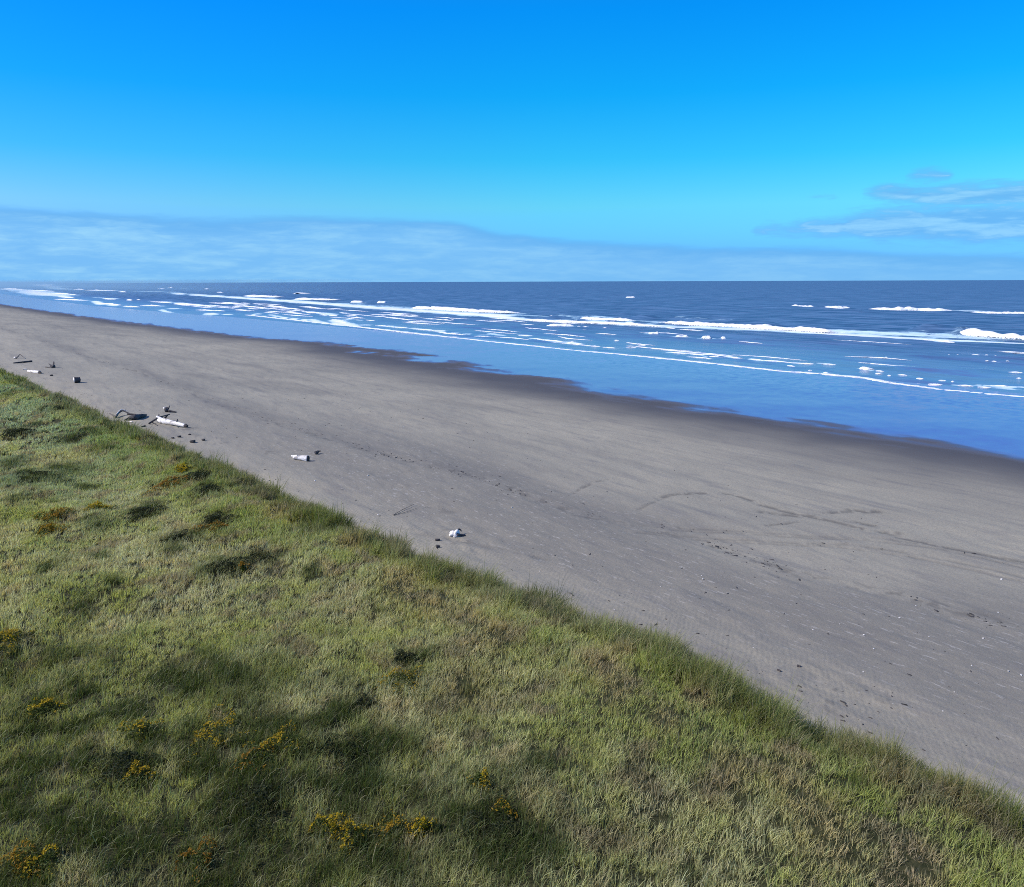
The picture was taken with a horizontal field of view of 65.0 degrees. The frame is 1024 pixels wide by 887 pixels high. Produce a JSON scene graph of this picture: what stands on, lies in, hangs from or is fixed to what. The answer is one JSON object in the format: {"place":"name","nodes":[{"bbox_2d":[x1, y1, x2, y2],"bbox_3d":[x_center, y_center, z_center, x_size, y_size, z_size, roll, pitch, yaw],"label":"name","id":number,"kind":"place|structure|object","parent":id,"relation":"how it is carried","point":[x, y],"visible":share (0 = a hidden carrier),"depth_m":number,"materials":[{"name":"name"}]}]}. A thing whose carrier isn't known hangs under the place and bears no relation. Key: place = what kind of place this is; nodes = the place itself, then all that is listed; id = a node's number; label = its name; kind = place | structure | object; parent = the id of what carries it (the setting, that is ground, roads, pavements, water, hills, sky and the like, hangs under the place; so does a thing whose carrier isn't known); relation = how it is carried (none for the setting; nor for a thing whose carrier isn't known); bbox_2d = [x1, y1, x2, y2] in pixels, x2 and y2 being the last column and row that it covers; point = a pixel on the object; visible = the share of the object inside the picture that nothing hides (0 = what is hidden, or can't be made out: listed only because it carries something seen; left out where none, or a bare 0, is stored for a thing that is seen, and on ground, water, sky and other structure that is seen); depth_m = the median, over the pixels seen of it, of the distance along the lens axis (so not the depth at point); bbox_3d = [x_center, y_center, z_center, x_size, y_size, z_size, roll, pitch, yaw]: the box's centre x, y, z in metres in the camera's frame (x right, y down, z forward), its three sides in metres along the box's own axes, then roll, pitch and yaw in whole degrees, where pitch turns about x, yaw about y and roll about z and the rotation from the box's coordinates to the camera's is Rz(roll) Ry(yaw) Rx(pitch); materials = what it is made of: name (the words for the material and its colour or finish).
{"place":"outdoors","nodes":[
{"label":"outdoors","id":0,"kind":"place"},
{"bbox_2d":[0,294,1023,886],"bbox_3d":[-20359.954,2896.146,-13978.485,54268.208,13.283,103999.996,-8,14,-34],"label":"ground","id":1,"kind":"structure","parent":0,"point":[906,496],"depth_m":32.83,"materials":[{"name":"grey sand"}]},
{"bbox_2d":[0,428,36,440],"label":"shrub","id":2,"kind":"object","parent":1,"relation":"on","point":[14,431],"visible":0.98,"depth_m":45.18,"materials":[{"name":"green plant"}]},
{"bbox_2d":[0,628,42,656],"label":"flowering plant","id":3,"kind":"object","parent":1,"relation":"on","point":[9,634],"visible":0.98,"depth_m":18.59,"materials":[{"name":"yellow plant"}]},
{"bbox_2d":[0,837,44,884],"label":"flowering plant","id":4,"kind":"object","parent":1,"relation":"on","point":[15,860],"visible":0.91,"depth_m":11.58,"materials":[{"name":"yellow plant"}]},
{"bbox_2d":[27,370,41,373],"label":"driftwood log","id":5,"kind":"object","parent":1,"relation":"on","point":[35,371],"visible":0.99,"depth_m":84.00,"materials":[{"name":"white wood"}]},
{"bbox_2d":[12,470,62,483],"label":"shrub","id":6,"kind":"object","parent":1,"relation":"on","point":[28,471],"visible":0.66,"depth_m":34.25,"materials":[{"name":"green plant"}]},
{"bbox_2d":[21,843,60,883],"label":"flowering plant","id":7,"kind":"object","parent":1,"relation":"on","point":[41,859],"visible":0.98,"depth_m":11.53,"materials":[{"name":"yellow plant"}]},
{"bbox_2d":[18,697,67,724],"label":"flowering plant","id":8,"kind":"object","parent":1,"relation":"on","point":[41,704],"visible":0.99,"depth_m":15.86,"materials":[{"name":"yellow plant"}]},
{"bbox_2d":[35,523,68,537],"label":"flowering plant","id":9,"kind":"object","parent":1,"relation":"on","point":[42,527],"visible":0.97,"depth_m":26.73,"materials":[{"name":"yellow plant"}]},
{"bbox_2d":[37,405,68,410],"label":"shrub","id":10,"kind":"object","parent":1,"relation":"on","point":[58,408],"visible":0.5,"depth_m":51.42,"materials":[{"name":"green plant"}]},
{"bbox_2d":[30,507,76,524],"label":"flowering plant","id":11,"kind":"object","parent":1,"relation":"on","point":[57,513],"visible":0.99,"depth_m":28.39,"materials":[{"name":"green plant"}]},
{"bbox_2d":[56,432,89,443],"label":"shrub","id":12,"kind":"object","parent":1,"relation":"on","point":[79,435],"visible":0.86,"depth_m":43.40,"materials":[{"name":"green plant"}]},
{"bbox_2d":[73,377,80,382],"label":"driftwood stump","id":13,"kind":"object","parent":1,"relation":"on","point":[76,379],"visible":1,"depth_m":75.98,"materials":[{"name":"grey wood"}]},
{"bbox_2d":[83,500,117,514],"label":"flowering plant","id":14,"kind":"object","parent":1,"relation":"on","point":[99,504],"visible":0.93,"depth_m":29.08,"materials":[{"name":"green plant"}]},
{"bbox_2d":[109,409,128,417],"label":"driftwood branch","id":15,"kind":"object","parent":1,"relation":"on","point":[119,411],"visible":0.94,"depth_m":57.08,"materials":[{"name":"grey wood"}]},
{"bbox_2d":[86,747,169,793],"bbox_3d":[-6.736,5.474,13.695,1.524,0.373,1.124,1,11,7],"label":"shrub","id":16,"kind":"object","parent":1,"relation":"on","point":[120,754],"visible":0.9,"depth_m":13.77,"materials":[{"name":"green plant"}]},
{"bbox_2d":[124,413,146,419],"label":"driftwood log","id":17,"kind":"object","parent":1,"relation":"on","point":[135,416],"visible":0.94,"depth_m":55.45,"materials":[{"name":"grey wood"}]},
{"bbox_2d":[115,716,165,743],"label":"flowering plant","id":18,"kind":"object","parent":1,"relation":"on","point":[139,726],"visible":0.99,"depth_m":14.82,"materials":[{"name":"yellow plant"}]},
{"bbox_2d":[122,760,158,789],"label":"flowering plant","id":19,"kind":"object","parent":1,"relation":"on","point":[134,771],"visible":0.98,"depth_m":13.45,"materials":[{"name":"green plant"}]},
{"bbox_2d":[128,505,167,521],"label":"shrub","id":20,"kind":"object","parent":1,"relation":"on","point":[143,509],"visible":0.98,"depth_m":28.80,"materials":[{"name":"green plant"}]},
{"bbox_2d":[148,414,169,424],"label":"driftwood pole","id":21,"kind":"object","parent":1,"relation":"on","point":[152,421],"visible":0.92,"depth_m":54.44,"materials":[{"name":"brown wood"}]},
{"bbox_2d":[141,475,196,494],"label":"flowering plant","id":22,"kind":"object","parent":1,"relation":"on","point":[174,479],"visible":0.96,"depth_m":32.32,"materials":[{"name":"orange plant"}]},
{"bbox_2d":[163,405,175,411],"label":"driftwood stump","id":23,"kind":"object","parent":1,"relation":"on","point":[166,409],"visible":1,"depth_m":59.75,"materials":[{"name":"grey wood"}]},
{"bbox_2d":[156,416,187,427],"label":"driftwood log","id":24,"kind":"object","parent":1,"relation":"on","point":[161,420],"visible":1,"depth_m":53.82,"materials":[{"name":"white wood"}]},
{"bbox_2d":[151,527,200,546],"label":"shrub","id":25,"kind":"object","parent":1,"relation":"on","point":[178,535],"visible":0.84,"depth_m":25.76,"materials":[{"name":"green plant"}]},
{"bbox_2d":[172,462,195,473],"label":"flowering plant","id":26,"kind":"object","parent":1,"relation":"on","point":[183,466],"visible":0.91,"depth_m":34.42,"materials":[{"name":"yellow plant"}]},
{"bbox_2d":[173,835,217,885],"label":"flowering plant","id":27,"kind":"object","parent":1,"relation":"on","point":[205,854],"visible":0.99,"depth_m":11.74,"materials":[{"name":"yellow plant"}]},
{"bbox_2d":[181,469,212,481],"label":"shrub","id":28,"kind":"object","parent":1,"relation":"on","point":[198,473],"visible":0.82,"depth_m":32.83,"materials":[{"name":"green plant"}]},
{"bbox_2d":[190,520,227,533],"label":"flowering plant","id":29,"kind":"object","parent":1,"relation":"on","point":[209,525],"visible":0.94,"depth_m":26.44,"materials":[{"name":"green plant"}]},
{"bbox_2d":[188,483,233,497],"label":"shrub","id":30,"kind":"object","parent":1,"relation":"on","point":[208,486],"visible":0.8,"depth_m":30.77,"materials":[{"name":"green plant"}]},
{"bbox_2d":[199,511,237,526],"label":"shrub","id":31,"kind":"object","parent":1,"relation":"on","point":[212,518],"visible":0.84,"depth_m":27.38,"materials":[{"name":"green plant"}]},
{"bbox_2d":[201,557,239,577],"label":"shrub","id":32,"kind":"object","parent":1,"relation":"on","point":[230,563],"visible":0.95,"depth_m":22.99,"materials":[{"name":"green plant"}]},
{"bbox_2d":[181,703,262,763],"bbox_3d":[-5.217,5.226,14.770,1.336,0.413,1.922,-2,11,-7],"label":"flowering plant","id":33,"kind":"object","parent":1,"relation":"on","point":[219,725],"visible":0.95,"depth_m":14.62,"materials":[{"name":"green plant"}]},
{"bbox_2d":[234,560,249,572],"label":"flowering plant","id":34,"kind":"object","parent":1,"relation":"on","point":[242,567],"visible":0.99,"depth_m":22.96,"materials":[{"name":"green plant"}]},
{"bbox_2d":[229,739,280,776],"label":"flowering plant","id":35,"kind":"object","parent":1,"relation":"on","point":[256,754],"visible":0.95,"depth_m":13.82,"materials":[{"name":"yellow plant"}]},
{"bbox_2d":[230,545,282,567],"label":"shrub","id":36,"kind":"object","parent":1,"relation":"on","point":[259,554],"visible":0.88,"depth_m":23.78,"materials":[{"name":"green plant"}]},
{"bbox_2d":[205,766,313,843],"bbox_3d":[-3.911,5.659,12.842,1.661,0.453,1.646,-8,14,-34],"label":"shrub","id":37,"kind":"object","parent":1,"relation":"on","point":[258,791],"visible":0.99,"depth_m":12.77,"materials":[{"name":"green plant"}]},
{"bbox_2d":[251,723,309,760],"bbox_3d":[-4.016,5.251,14.229,0.885,0.393,1.148,5,12,23],"label":"flowering plant","id":38,"kind":"object","parent":1,"relation":"on","point":[278,738],"visible":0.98,"depth_m":14.16,"materials":[{"name":"yellow plant"}]},
{"bbox_2d":[291,455,309,460],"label":"driftwood log","id":39,"kind":"object","parent":1,"relation":"on","point":[303,457],"visible":1,"depth_m":43.93,"materials":[{"name":"white wood"}]},
{"bbox_2d":[306,812,347,851],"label":"flowering plant","id":40,"kind":"object","parent":1,"relation":"on","point":[327,822],"visible":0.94,"depth_m":12.28,"materials":[{"name":"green plant"}]},
{"bbox_2d":[291,720,374,774],"bbox_3d":[-2.970,5.288,14.011,1.580,0.388,1.311,-8,14,-34],"label":"shrub","id":41,"kind":"object","parent":1,"relation":"on","point":[333,743],"visible":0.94,"depth_m":13.99,"materials":[{"name":"green plant"}]},
{"bbox_2d":[330,814,379,858],"bbox_3d":[-2.351,5.805,12.119,0.774,0.410,0.689,-8,14,-34],"label":"flowering plant","id":42,"kind":"object","parent":1,"relation":"on","point":[354,829],"visible":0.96,"depth_m":12.09,"materials":[{"name":"yellow plant"}]},
{"bbox_2d":[349,687,382,713],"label":"shrub","id":43,"kind":"object","parent":1,"relation":"on","point":[366,698],"visible":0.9,"depth_m":15.70,"materials":[{"name":"green plant"}]},
{"bbox_2d":[363,665,426,701],"bbox_3d":[-2.220,4.838,16.476,1.398,0.379,1.127,-8,14,-34],"label":"flowering plant","id":44,"kind":"object","parent":1,"relation":"on","point":[406,679],"visible":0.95,"depth_m":16.52,"materials":[{"name":"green plant"}]},
{"bbox_2d":[375,809,422,849],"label":"flowering plant","id":45,"kind":"object","parent":1,"relation":"on","point":[389,822],"visible":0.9,"depth_m":12.23,"materials":[{"name":"yellow plant"}]},
{"bbox_2d":[392,647,419,669],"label":"shrub","id":46,"kind":"object","parent":1,"relation":"on","point":[404,657],"visible":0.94,"depth_m":17.41,"materials":[{"name":"green plant"}]},
{"bbox_2d":[409,812,438,840],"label":"flowering plant","id":47,"kind":"object","parent":1,"relation":"on","point":[424,824],"visible":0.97,"depth_m":12.13,"materials":[{"name":"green plant"}]},
{"bbox_2d":[449,528,465,537],"bbox_3d":[-2.133,3.481,30.936,0.628,0.335,0.393,-8,14,-34],"label":"driftwood stump","id":48,"kind":"object","parent":1,"relation":"on","point":[455,533],"visible":1,"depth_m":30.80,"materials":[{"name":"white wood"}]},
{"bbox_2d":[463,767,491,791],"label":"flowering plant","id":49,"kind":"object","parent":1,"relation":"on","point":[483,775],"visible":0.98,"depth_m":12.97,"materials":[{"name":"yellow plant"}]},
{"bbox_2d":[449,787,530,852],"bbox_3d":[-0.209,5.655,12.071,1.106,0.436,1.386,5,13,25],"label":"shrub","id":50,"kind":"object","parent":1,"relation":"on","point":[480,815],"visible":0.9,"depth_m":11.97,"materials":[{"name":"green plant"}]},
{"bbox_2d":[485,795,519,823],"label":"flowering plant","id":51,"kind":"object","parent":1,"relation":"on","point":[506,807],"visible":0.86,"depth_m":12.21,"materials":[{"name":"yellow plant"}]},
{"bbox_2d":[0,366,1023,886],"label":"beach grass","id":52,"kind":"structure","parent":1,"relation":"on","point":[146,454],"depth_m":15.76,"materials":[{"name":"green plant"}]},
{"bbox_2d":[16,337,1017,762],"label":"beach litter","id":53,"kind":"object","parent":1,"relation":"on","point":[704,579],"visible":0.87,"depth_m":29.81,"materials":[{"name":"stone"}]},
{"bbox_2d":[0,280,1023,393],"bbox_3d":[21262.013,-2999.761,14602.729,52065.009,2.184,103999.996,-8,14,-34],"label":"sea","id":54,"kind":"structure","parent":0,"point":[858,321],"depth_m":303.72,"materials":[{"name":"liquid"}]},
{"bbox_2d":[246,295,280,296],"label":"breaking wave","id":55,"kind":"object","parent":54,"relation":"on","point":[261,296],"visible":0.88,"depth_m":670.05,"materials":[{"name":"white liquid"}]},
{"bbox_2d":[296,298,338,299],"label":"breaking wave","id":56,"kind":"object","parent":54,"relation":"on","point":[315,299],"visible":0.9,"depth_m":553.47,"materials":[{"name":"white liquid"}]},
{"bbox_2d":[413,306,519,312],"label":"breaking wave","id":57,"kind":"object","parent":54,"relation":"on","point":[452,309],"visible":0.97,"depth_m":338.00,"materials":[{"name":"white liquid"}]},
{"bbox_2d":[5,284,1023,396],"bbox_3d":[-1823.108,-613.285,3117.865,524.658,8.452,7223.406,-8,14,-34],"label":"sea foam","id":58,"kind":"object","parent":54,"relation":"on","point":[272,306],"visible":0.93,"depth_m":180.32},
{"bbox_2d":[547,323,573,325],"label":"breaking wave","id":59,"kind":"object","parent":54,"relation":"on","point":[565,324],"visible":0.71,"depth_m":214.37,"materials":[{"name":"white liquid"}]},
{"bbox_2d":[526,319,662,326],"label":"breaking wave","id":60,"kind":"object","parent":54,"relation":"on","point":[605,322],"visible":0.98,"depth_m":233.85,"materials":[{"name":"white liquid"}]},
{"bbox_2d":[581,317,633,320],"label":"breaking wave","id":61,"kind":"object","parent":54,"relation":"on","point":[598,318],"visible":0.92,"depth_m":250.20,"materials":[{"name":"white liquid"}]},
{"bbox_2d":[663,321,837,332],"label":"breaking wave","id":62,"kind":"object","parent":54,"relation":"on","point":[771,327],"visible":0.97,"depth_m":206.24,"materials":[{"name":"white liquid"}]},
{"bbox_2d":[792,304,813,306],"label":"breaking wave","id":63,"kind":"object","parent":54,"relation":"on","point":[803,306],"visible":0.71,"depth_m":374.24,"materials":[{"name":"white liquid"}]},
{"bbox_2d":[826,306,848,308],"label":"breaking wave","id":64,"kind":"object","parent":54,"relation":"on","point":[839,307],"visible":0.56,"depth_m":342.05,"materials":[{"name":"white liquid"}]},
{"bbox_2d":[859,367,871,369],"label":"breaking wave","id":65,"kind":"object","parent":54,"relation":"on","point":[865,368],"visible":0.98,"depth_m":110.00,"materials":[{"name":"white liquid"}]},
{"bbox_2d":[872,307,951,310],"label":"breaking wave","id":66,"kind":"object","parent":54,"relation":"on","point":[913,309],"visible":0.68,"depth_m":324.49,"materials":[{"name":"white liquid"}]},
{"bbox_2d":[925,339,954,342],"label":"breaking wave","id":67,"kind":"object","parent":54,"relation":"on","point":[948,341],"visible":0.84,"depth_m":156.47,"materials":[{"name":"white liquid"}]},
{"bbox_2d":[960,328,1023,339],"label":"breaking wave","id":68,"kind":"object","parent":54,"relation":"on","point":[976,332],"visible":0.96,"depth_m":172.36,"materials":[{"name":"white liquid"}]},
{"bbox_2d":[975,311,1023,313],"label":"breaking wave","id":69,"kind":"object","parent":54,"relation":"on","point":[1000,312],"visible":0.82,"depth_m":292.74,"materials":[{"name":"white liquid"}]},
{"bbox_2d":[0,0,1023,282],"label":"sky","id":70,"kind":"structure","parent":0,"point":[142,141],"materials":[{"name":"blue"}]}
]}

